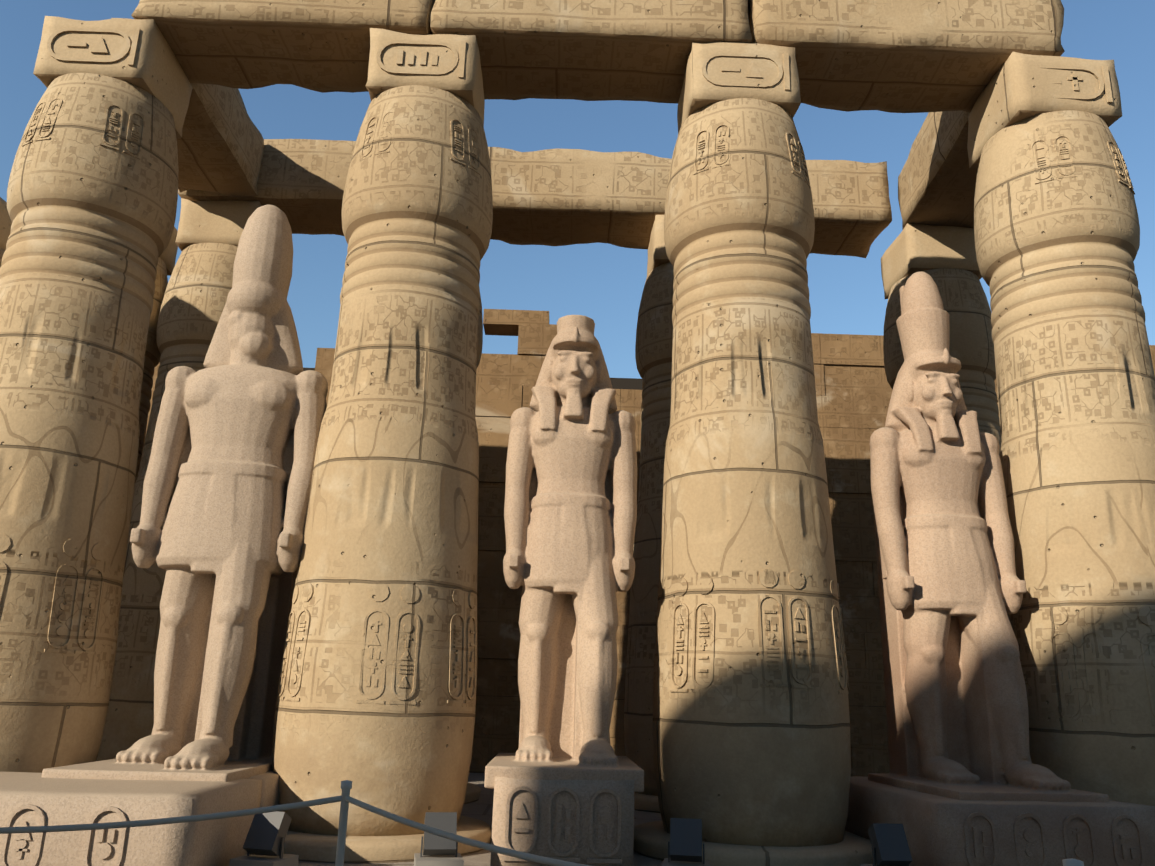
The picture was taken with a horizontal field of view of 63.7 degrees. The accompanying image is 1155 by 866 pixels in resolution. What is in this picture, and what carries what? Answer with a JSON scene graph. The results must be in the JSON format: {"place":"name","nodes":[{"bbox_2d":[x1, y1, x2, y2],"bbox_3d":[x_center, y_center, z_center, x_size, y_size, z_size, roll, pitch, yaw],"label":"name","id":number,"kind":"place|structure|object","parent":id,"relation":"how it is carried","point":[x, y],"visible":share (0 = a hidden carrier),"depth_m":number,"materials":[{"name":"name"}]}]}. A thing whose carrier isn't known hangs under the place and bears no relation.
{"place":"outdoors","nodes":[
{"label":"outdoors","id":0,"kind":"place"},
{"bbox_2d":[464,296,482,803],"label":"column","id":1,"kind":"structure","parent":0,"point":[473,791],"depth_m":11.08,"materials":[{"name":"stone"}]},
{"bbox_2d":[298,773,662,865],"bbox_3d":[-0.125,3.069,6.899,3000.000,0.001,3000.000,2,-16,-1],"label":"ground","id":2,"kind":"structure","parent":0,"point":[481,808],"depth_m":8.43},
{"bbox_2d":[0,197,11,266],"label":"column","id":3,"kind":"structure","parent":2,"relation":"on","point":[5,224],"depth_m":11.33,"materials":[{"name":"stone"}]},
{"bbox_2d":[0,16,192,772],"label":"column","id":4,"kind":"structure","parent":2,"relation":"on","point":[92,193],"depth_m":7.42,"materials":[{"name":"stone"}]},
{"bbox_2d":[0,772,261,865],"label":"pedestal","id":5,"kind":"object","parent":2,"relation":"on","point":[30,799],"depth_m":4.97,"materials":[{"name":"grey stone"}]},
{"bbox_2d":[41,205,327,781],"bbox_3d":[-2.742,0.227,7.264,1.362,4.736,1.698,2,-16,-1],"label":"statue","id":6,"kind":"object","parent":5,"relation":"on","point":[217,534],"visible":0.96,"depth_m":7.17,"materials":[{"name":"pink stone"}]},
{"bbox_2d":[135,227,177,482],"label":"column","id":7,"kind":"structure","parent":2,"relation":"on","point":[166,262],"depth_m":11.10,"materials":[{"name":"stone"}]},
{"bbox_2d":[97,198,261,760],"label":"column","id":8,"kind":"structure","parent":2,"relation":"on","point":[199,284],"depth_m":10.56,"materials":[{"name":"stone"}]},
{"bbox_2d":[229,811,298,865],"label":"flood light","id":9,"kind":"object","parent":2,"relation":"on","point":[264,842],"visible":1,"depth_m":5.44,"materials":[{"name":"black metal"}]},
{"bbox_2d":[249,771,278,806],"bbox_3d":[-2.872,2.743,6.920,1.510,0.512,1.722,2,-16,-1],"label":"pedestal","id":10,"kind":"object","parent":2,"relation":"on","point":[270,790],"visible":0.02,"depth_m":6.38,"materials":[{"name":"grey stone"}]},
{"bbox_2d":[271,28,492,862],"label":"column","id":11,"kind":"structure","parent":2,"relation":"on","point":[376,702],"depth_m":7.04,"materials":[{"name":"stone"}]},
{"bbox_2d":[414,812,463,865],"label":"flood light","id":12,"kind":"object","parent":2,"relation":"on","point":[439,850],"visible":0.88,"depth_m":5.59,"materials":[{"name":"grey metal"}]},
{"bbox_2d":[0,780,1083,865],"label":"rope barrier","id":13,"kind":"object","parent":2,"relation":"on","point":[344,798],"visible":1,"depth_m":3.43,"materials":[{"name":"grey metal"},{"name":"rope"}]},
{"bbox_2d":[490,777,633,865],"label":"pedestal","id":14,"kind":"object","parent":2,"relation":"on","point":[589,822],"visible":0.83,"depth_m":5.88,"materials":[{"name":"grey stone"}]},
{"bbox_2d":[484,315,643,791],"bbox_3d":[-0.056,0.749,7.177,1.062,3.632,1.505,2,-16,-1],"label":"statue","id":15,"kind":"object","parent":14,"relation":"on","point":[570,512],"visible":0.94,"depth_m":7.11,"materials":[{"name":"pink stone"}]},
{"bbox_2d":[624,215,673,812],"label":"column","id":16,"kind":"structure","parent":2,"relation":"on","point":[654,344],"depth_m":10.43,"materials":[{"name":"stone"}]},
{"bbox_2d":[178,139,891,257],"bbox_3d":[-0.510,-2.985,11.832,8.726,0.881,1.052,2,-16,-1],"label":"architrave","id":17,"kind":"object","parent":16,"relation":"on","point":[556,197],"visible":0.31,"depth_m":11.38,"materials":[{"name":"stone"}]},
{"bbox_2d":[111,18,263,196],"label":"cross beam","id":18,"kind":"structure","parent":17,"relation":"attached to","point":[220,145],"depth_m":10.37,"materials":[{"name":"stone"}]},
{"bbox_2d":[662,818,709,865],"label":"flood light","id":19,"kind":"object","parent":2,"relation":"on","point":[685,845],"visible":1,"depth_m":5.63,"materials":[{"name":"black metal"}]},
{"bbox_2d":[633,42,872,865],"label":"column","id":20,"kind":"structure","parent":2,"relation":"on","point":[751,740],"depth_m":7.07,"materials":[{"name":"stone"}]},
{"bbox_2d":[131,0,1064,112],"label":"architrave","id":21,"kind":"object","parent":20,"relation":"on","point":[906,56],"visible":0.75,"depth_m":8.41,"materials":[{"name":"stone"}]},
{"bbox_2d":[860,823,911,865],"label":"flood light","id":22,"kind":"object","parent":2,"relation":"on","point":[889,844],"visible":1,"depth_m":5.66,"materials":[{"name":"grey metal"}]},
{"bbox_2d":[881,223,1000,455],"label":"column","id":23,"kind":"structure","parent":2,"relation":"on","point":[944,258],"depth_m":11.11,"materials":[{"name":"stone"}]},
{"bbox_2d":[898,111,977,229],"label":"cross beam","id":24,"kind":"structure","parent":23,"relation":"on","point":[937,177],"depth_m":10.64,"materials":[{"name":"stone"}]},
{"bbox_2d":[845,776,1154,865],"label":"pedestal","id":25,"kind":"object","parent":2,"relation":"on","point":[942,831],"visible":0.81,"depth_m":5.86,"materials":[{"name":"beige stone"}]},
{"bbox_2d":[868,272,1109,801],"bbox_3d":[2.941,0.608,7.292,1.129,4.282,1.570,2,-16,-1],"label":"statue","id":26,"kind":"object","parent":25,"relation":"on","point":[952,587],"visible":0.94,"depth_m":7.17,"materials":[{"name":"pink stone"}]},
{"bbox_2d":[967,52,1154,805],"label":"column","id":27,"kind":"structure","parent":2,"relation":"on","point":[1057,231],"depth_m":7.47,"materials":[{"name":"stone"}]},
{"bbox_2d":[0,0,1154,378],"label":"sky","id":28,"kind":"structure","parent":0,"point":[604,283],"materials":[{"name":"blue"}]},
{"bbox_2d":[145,309,1154,776],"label":"back wall","id":29,"kind":"structure","parent":0,"point":[853,391],"depth_m":14.34,"materials":[{"name":"stone"}]}
]}

